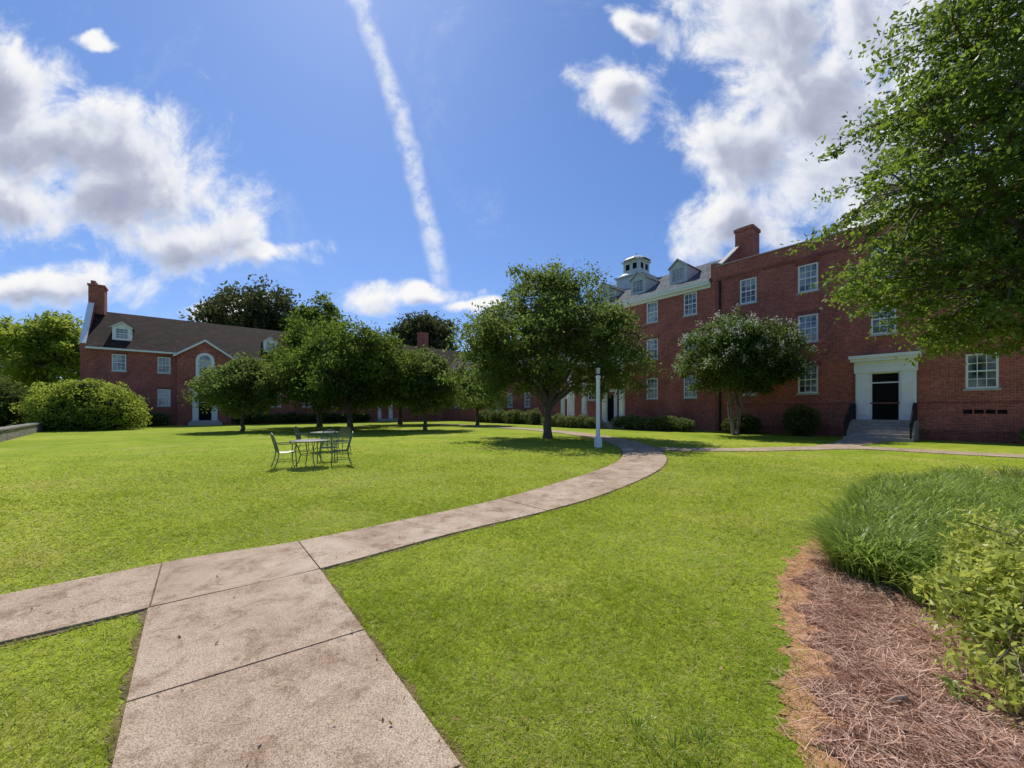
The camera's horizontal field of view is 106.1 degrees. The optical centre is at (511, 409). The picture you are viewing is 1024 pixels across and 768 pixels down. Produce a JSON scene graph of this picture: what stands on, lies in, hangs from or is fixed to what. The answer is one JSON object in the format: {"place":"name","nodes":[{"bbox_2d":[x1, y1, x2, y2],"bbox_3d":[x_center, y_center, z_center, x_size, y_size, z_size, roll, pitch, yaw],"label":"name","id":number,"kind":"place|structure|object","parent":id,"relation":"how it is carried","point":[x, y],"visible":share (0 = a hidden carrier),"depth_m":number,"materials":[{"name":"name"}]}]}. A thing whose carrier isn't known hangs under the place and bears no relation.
{"place":"outdoors","nodes":[
{"label":"outdoors","id":0,"kind":"place"},
{"bbox_2d":[0,0,1022,381],"label":"sky","id":1,"kind":"structure","parent":0,"point":[387,158],"materials":[{"name":"blue"}]},
{"bbox_2d":[0,419,1023,767],"bbox_3d":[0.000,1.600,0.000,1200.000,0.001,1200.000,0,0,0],"label":"ground lawn","id":2,"kind":"structure","parent":0,"point":[44,445],"depth_m":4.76,"materials":[{"name":"green plant"}]},
{"bbox_2d":[0,315,25,391],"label":"tulip tree","id":3,"kind":"object","parent":2,"relation":"on","point":[2,347],"visible":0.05,"depth_m":50.07,"materials":[{"name":"green plant"}]},
{"bbox_2d":[0,374,34,426],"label":"evergreen shrub","id":4,"kind":"object","parent":2,"relation":"on","point":[8,393],"visible":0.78,"depth_m":30.11,"materials":[{"name":"green plant"}]},
{"bbox_2d":[0,424,45,441],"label":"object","id":5,"kind":"object","parent":2,"relation":"on","point":[9,434],"visible":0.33,"depth_m":22.56,"materials":[{"name":"grey concrete"}]},
{"bbox_2d":[0,422,44,430],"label":"coping","id":6,"kind":"object","parent":5,"relation":"on","point":[17,426],"visible":0.75,"depth_m":23.16,"materials":[{"name":"grey concrete"}]},
{"bbox_2d":[0,310,83,394],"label":"tulip tree","id":7,"kind":"object","parent":2,"relation":"on","point":[47,344],"visible":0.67,"depth_m":45.91,"materials":[{"name":"green plant"}]},
{"bbox_2d":[8,378,152,430],"bbox_3d":[-34.776,-0.479,31.512,9.243,4.339,6.842,0,0,0],"label":"round shrub","id":8,"kind":"object","parent":2,"relation":"on","point":[84,404],"visible":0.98,"depth_m":29.87,"materials":[{"name":"green plant"}]},
{"bbox_2d":[127,411,172,425],"bbox_3d":[-36.648,0.865,36.857,6.508,1.586,1.987,0,0,-39],"label":"clipped hedge","id":9,"kind":"object","parent":2,"relation":"on","point":[159,419],"visible":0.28,"depth_m":37.84,"materials":[{"name":"green plant"}]},
{"bbox_2d":[177,352,299,430],"bbox_3d":[-20.109,-1.341,29.016,7.795,6.210,7.326,0,0,0],"label":"shade tree","id":10,"kind":"object","parent":2,"relation":"on","point":[242,389],"visible":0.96,"depth_m":27.93,"materials":[{"name":"green plant"}]},
{"bbox_2d":[179,274,300,330],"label":"magnolia tree","id":11,"kind":"object","parent":2,"relation":"on","point":[260,311],"visible":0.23,"depth_m":59.72,"materials":[{"name":"green plant"}]},
{"bbox_2d":[79,280,447,425],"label":"brick walls","id":12,"kind":"structure","parent":2,"relation":"on","point":[141,377],"depth_m":39.72,"materials":[{"name":"red brick"}]},
{"bbox_2d":[110,351,273,388],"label":"lintels","id":13,"kind":"object","parent":12,"relation":"attached to","point":[126,353],"visible":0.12,"depth_m":39.38,"materials":[{"name":"red brick"}]},
{"bbox_2d":[199,400,210,419],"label":"doors","id":14,"kind":"structure","parent":12,"relation":"attached to","point":[204,416],"depth_m":41.16,"materials":[{"name":"black wood"}]},
{"bbox_2d":[79,302,424,420],"bbox_3d":[-21.768,-4.840,52.678,50.040,12.080,5.100,0,0,-39],"label":"white trim and windows","id":15,"kind":"structure","parent":12,"relation":"attached to","point":[119,325],"depth_m":39.48,"materials":[{"name":"white paint"}]},
{"bbox_2d":[110,371,406,407],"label":"sills","id":16,"kind":"structure","parent":12,"relation":"attached to","point":[171,373],"depth_m":39.58,"materials":[{"name":"stone"}]},
{"bbox_2d":[113,329,444,406],"bbox_3d":[-21.720,-4.264,51.124,43.910,7.708,1.690,0,0,-39],"label":"window glass","id":17,"kind":"object","parent":12,"relation":"attached to","point":[119,358],"visible":0.27,"depth_m":39.64,"materials":[{"name":"glass"}]},
{"bbox_2d":[85,312,479,366],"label":"shingle roof","id":18,"kind":"structure","parent":12,"relation":"on","point":[160,334],"depth_m":42.39,"materials":[{"name":"grey"}]},
{"bbox_2d":[270,433,296,468],"bbox_3d":[-6.337,1.106,10.669,0.602,0.977,0.565,0,0,-40],"label":"patio chair","id":19,"kind":"object","parent":2,"relation":"on","point":[275,443],"visible":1,"depth_m":10.62,"materials":[{"name":"green metal"}]},
{"bbox_2d":[105,569,470,767],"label":"straight footpath","id":20,"kind":"structure","parent":2,"relation":"on","point":[231,703],"depth_m":2.16,"materials":[{"name":"concrete"}]},
{"bbox_2d":[188,418,397,425],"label":"entry steps","id":21,"kind":"structure","parent":2,"relation":"on","point":[202,422],"depth_m":40.42,"materials":[{"name":"concrete"}]},
{"bbox_2d":[231,411,370,424],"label":"clipped hedge","id":22,"kind":"object","parent":2,"relation":"on","point":[290,417],"visible":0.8,"depth_m":45.52,"materials":[{"name":"green plant"}]},
{"bbox_2d":[294,426,312,449],"bbox_3d":[-8.247,1.106,15.190,0.602,0.977,0.565,0,0,-11],"label":"patio chair","id":23,"kind":"object","parent":2,"relation":"on","point":[297,433],"visible":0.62,"depth_m":15.13,"materials":[{"name":"green metal"}]},
{"bbox_2d":[289,439,329,467],"bbox_3d":[-5.720,1.225,10.900,1.035,0.745,1.035,0,0,0],"label":"patio table","id":24,"kind":"object","parent":2,"relation":"on","point":[305,441],"visible":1,"depth_m":10.83,"materials":[{"name":"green metal"}]},
{"bbox_2d":[274,290,353,337],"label":"magnolia tree","id":25,"kind":"object","parent":2,"relation":"on","point":[328,310],"visible":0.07,"depth_m":59.99,"materials":[{"name":"green plant"}]},
{"bbox_2d":[250,315,381,426],"bbox_3d":[-18.352,-3.579,37.219,12.257,10.689,9.343,0,0,0],"label":"shade tree","id":26,"kind":"object","parent":2,"relation":"on","point":[295,335],"visible":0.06,"depth_m":35.27,"materials":[{"name":"green plant"}]},
{"bbox_2d":[310,431,338,451],"bbox_3d":[-7.300,1.225,15.000,1.035,0.745,1.035,0,0,0],"label":"patio table","id":27,"kind":"object","parent":2,"relation":"on","point":[318,432],"visible":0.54,"depth_m":14.79,"materials":[{"name":"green metal"}]},
{"bbox_2d":[316,429,337,461],"bbox_3d":[-5.763,1.106,12.046,0.565,0.977,0.602,0,0,-16],"label":"patio chair","id":28,"kind":"object","parent":2,"relation":"on","point":[333,437],"visible":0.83,"depth_m":12.22,"materials":[{"name":"green metal"}]},
{"bbox_2d":[0,424,667,644],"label":"curved footpath","id":29,"kind":"structure","parent":2,"relation":"on","point":[107,596],"depth_m":4.00,"materials":[{"name":"concrete"}]},
{"bbox_2d":[330,427,351,452],"bbox_3d":[-6.459,1.106,14.575,0.602,0.977,0.565,0,0,31],"label":"patio chair","id":30,"kind":"object","parent":2,"relation":"on","point":[342,434],"visible":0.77,"depth_m":14.48,"materials":[{"name":"green metal"}]},
{"bbox_2d":[331,431,352,466],"bbox_3d":[-4.907,1.106,11.121,0.602,0.977,0.565,0,0,-26],"label":"patio chair","id":31,"kind":"object","parent":2,"relation":"on","point":[348,446],"visible":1,"depth_m":11.01,"materials":[{"name":"green metal"}]},
{"bbox_2d":[256,315,438,430],"bbox_3d":[-12.422,-2.841,29.979,13.057,9.230,10.630,0,0,-23],"label":"shade tree","id":32,"kind":"object","parent":2,"relation":"on","point":[348,373],"visible":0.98,"depth_m":28.07,"materials":[{"name":"green plant"}]},
{"bbox_2d":[376,344,453,423],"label":"shade tree","id":33,"kind":"object","parent":2,"relation":"on","point":[400,415],"visible":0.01,"depth_m":42.48,"materials":[{"name":"green plant"}]},
{"bbox_2d":[385,344,467,429],"bbox_3d":[-7.038,-1.694,31.017,7.234,6.923,6.668,0,0,0],"label":"shade tree","id":34,"kind":"object","parent":2,"relation":"on","point":[443,392],"visible":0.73,"depth_m":29.97,"materials":[{"name":"green plant"}]},
{"bbox_2d":[387,309,466,351],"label":"magnolia tree","id":35,"kind":"object","parent":2,"relation":"on","point":[439,329],"visible":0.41,"depth_m":72.62,"materials":[{"name":"green plant"}]},
{"bbox_2d":[30,459,905,767],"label":"fallen leaves","id":36,"kind":"object","parent":2,"relation":"on","point":[412,611],"visible":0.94,"depth_m":2.32,"materials":[{"name":"brown plant"}]},
{"bbox_2d":[446,369,506,424],"bbox_3d":[-4.116,-1.315,40.204,7.373,6.163,6.978,0,0,0],"label":"shade tree","id":37,"kind":"object","parent":2,"relation":"on","point":[480,407],"visible":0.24,"depth_m":38.97,"materials":[{"name":"green plant"}]},
{"bbox_2d":[475,407,541,424],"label":"clipped hedge","id":38,"kind":"object","parent":2,"relation":"on","point":[517,417],"visible":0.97,"depth_m":44.32,"materials":[{"name":"green plant"}]},
{"bbox_2d":[434,254,672,437],"bbox_3d":[2.265,-3.386,21.816,12.935,10.307,10.638,0,0,0],"label":"shade tree","id":39,"kind":"object","parent":2,"relation":"on","point":[498,351],"visible":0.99,"depth_m":20.37,"materials":[{"name":"green plant"}]},
{"bbox_2d":[541,412,603,428],"bbox_3d":[5.189,0.917,35.193,1.839,1.471,7.123,0,0,-39],"label":"clipped hedge","id":40,"kind":"object","parent":2,"relation":"on","point":[568,421],"visible":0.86,"depth_m":34.21,"materials":[{"name":"green plant"}]},
{"bbox_2d":[594,363,601,446],"bbox_3d":[3.710,-0.220,16.600,0.320,3.640,0.320,0,0,0],"label":"lamp post","id":41,"kind":"object","parent":2,"relation":"on","point":[597,439],"visible":1,"depth_m":16.52,"materials":[{"name":"grey metal"}]},
{"bbox_2d":[610,414,695,431],"bbox_3d":[10.795,0.976,30.400,1.755,1.340,7.148,0,0,-39],"label":"clipped hedge","id":42,"kind":"object","parent":2,"relation":"on","point":[662,423],"visible":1,"depth_m":29.50,"materials":[{"name":"green plant"}]},
{"bbox_2d":[610,700,729,767],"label":"grass tuft","id":43,"kind":"object","parent":2,"relation":"on","point":[695,729],"visible":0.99,"depth_m":1.86,"materials":[{"name":"green plant"}]},
{"bbox_2d":[448,185,1023,439],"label":"brick walls","id":44,"kind":"structure","parent":2,"relation":"on","point":[941,379],"depth_m":24.69,"materials":[{"name":"red brick"}]},
{"bbox_2d":[590,259,721,308],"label":"slate roof","id":45,"kind":"structure","parent":44,"relation":"attached to","point":[703,274],"depth_m":34.14,"materials":[{"name":"grey stone"}]},
{"bbox_2d":[614,252,657,289],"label":"cupola","id":46,"kind":"object","parent":45,"relation":"on","point":[623,282],"visible":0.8,"depth_m":40.31,"materials":[{"name":"paint"}]},
{"bbox_2d":[595,258,699,302],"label":"dormer walls","id":47,"kind":"structure","parent":45,"relation":"on","point":[688,273],"depth_m":34.77,"materials":[{"name":"grey paint"}]},
{"bbox_2d":[448,243,998,422],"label":"building trim","id":48,"kind":"structure","parent":44,"relation":"attached to","point":[866,367],"depth_m":22.51,"materials":[{"name":"white paint"}]},
{"bbox_2d":[450,334,579,370],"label":"shingle roof","id":49,"kind":"structure","parent":48,"relation":"on","point":[459,362],"depth_m":59.39,"materials":[{"name":"grey"}]},
{"bbox_2d":[466,245,995,406],"bbox_3d":[12.123,-6.125,33.828,0.960,11.530,65.910,0,0,-39],"label":"window glass","id":50,"kind":"object","parent":48,"relation":"attached to","point":[971,367],"visible":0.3,"depth_m":24.69,"materials":[{"name":"glass"}]},
{"bbox_2d":[507,184,1008,407],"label":"stone caps and sills","id":51,"kind":"object","parent":44,"relation":"attached to","point":[728,255],"visible":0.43,"depth_m":26.38,"materials":[{"name":"stone"}]},
{"bbox_2d":[608,262,1006,421],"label":"doors and vents","id":52,"kind":"structure","parent":44,"relation":"attached to","point":[885,392],"depth_m":21.95,"materials":[{"name":"black"}]},
{"bbox_2d":[645,216,1023,443],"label":"brick bands and lintels","id":53,"kind":"object","parent":44,"relation":"attached to","point":[978,436],"visible":0.46,"depth_m":22.76,"materials":[{"name":"red brick"}]},
{"bbox_2d":[721,414,762,433],"bbox_3d":[15.532,0.946,26.047,2.548,1.361,2.048,0,0,0],"label":"boxwood shrub","id":54,"kind":"object","parent":2,"relation":"on","point":[749,424],"visible":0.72,"depth_m":25.57,"materials":[{"name":"green plant"}]},
{"bbox_2d":[666,303,826,434],"bbox_3d":[14.246,-2.412,24.530,8.687,8.375,7.326,0,0,0],"label":"crape myrtle tree","id":55,"kind":"object","parent":2,"relation":"on","point":[740,354],"visible":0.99,"depth_m":23.03,"materials":[{"name":"green plant"}]},
{"bbox_2d":[575,419,918,441],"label":"entry steps","id":56,"kind":"structure","parent":2,"relation":"on","point":[882,430],"depth_m":20.49,"materials":[{"name":"grey concrete"}]},
{"bbox_2d":[779,404,823,435],"bbox_3d":[17.708,0.604,23.650,2.173,2.035,2.227,0,0,0],"label":"boxwood shrub","id":57,"kind":"object","parent":2,"relation":"on","point":[799,422],"visible":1,"depth_m":23.24,"materials":[{"name":"green plant"}]},
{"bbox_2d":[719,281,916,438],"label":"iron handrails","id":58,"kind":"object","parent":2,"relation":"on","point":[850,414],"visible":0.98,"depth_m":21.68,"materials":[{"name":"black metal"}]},
{"bbox_2d":[656,445,1023,457],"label":"building footpath","id":59,"kind":"structure","parent":2,"relation":"on","point":[830,447],"depth_m":15.38,"materials":[{"name":"concrete"}]},
{"bbox_2d":[816,439,891,445],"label":"entry walk","id":60,"kind":"structure","parent":2,"relation":"on","point":[847,442],"depth_m":18.71,"materials":[{"name":"beige concrete"}]},
{"bbox_2d":[767,471,987,767],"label":"clay border","id":61,"kind":"object","parent":2,"relation":"on","point":[830,761],"visible":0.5,"depth_m":2.35,"materials":[{"name":"brown soil"}]},
{"bbox_2d":[765,471,1023,767],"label":"pine straw bed","id":62,"kind":"object","parent":61,"relation":"on","point":[821,705],"visible":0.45,"depth_m":2.17,"materials":[{"name":"brown plant"}]},
{"bbox_2d":[757,462,1023,617],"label":"liriope border","id":63,"kind":"object","parent":62,"relation":"on","point":[887,529],"visible":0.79,"depth_m":4.52,"materials":[{"name":"green plant"}]},
{"bbox_2d":[885,695,909,702],"bbox_3d":[2.092,1.554,2.077,0.189,0.030,0.027,0,0,-14],"label":"wood chip","id":64,"kind":"object","parent":62,"relation":"on","point":[894,698],"visible":0.98,"depth_m":2.07,"materials":[{"name":"grey wood"}]},
{"bbox_2d":[933,673,981,700],"bbox_3d":[2.464,1.549,2.131,0.155,0.103,0.236,0,0,37],"label":"weed sprout","id":65,"kind":"object","parent":62,"relation":"on","point":[944,679],"visible":0.9,"depth_m":2.13,"materials":[{"name":"green plant"}]},
{"bbox_2d":[904,534,1023,727],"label":"azalea shrub","id":66,"kind":"object","parent":62,"relation":"on","point":[988,623],"visible":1,"depth_m":2.29,"materials":[{"name":"green plant"}]},
{"bbox_2d":[929,503,1023,600],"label":"azalea shrub","id":67,"kind":"object","parent":62,"relation":"on","point":[964,538],"visible":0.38,"depth_m":2.97,"materials":[{"name":"green plant"}]},
{"bbox_2d":[775,0,1023,366],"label":"zelkova tree","id":68,"kind":"object","parent":2,"relation":"on","point":[993,226],"visible":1,"depth_m":9.51,"materials":[{"name":"green plant"}]},
{"bbox_2d":[1016,427,1023,440],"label":"boxwood shrub","id":69,"kind":"object","parent":2,"relation":"on","point":[1021,435],"visible":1,"depth_m":17.41,"materials":[{"name":"green plant"}]}
]}

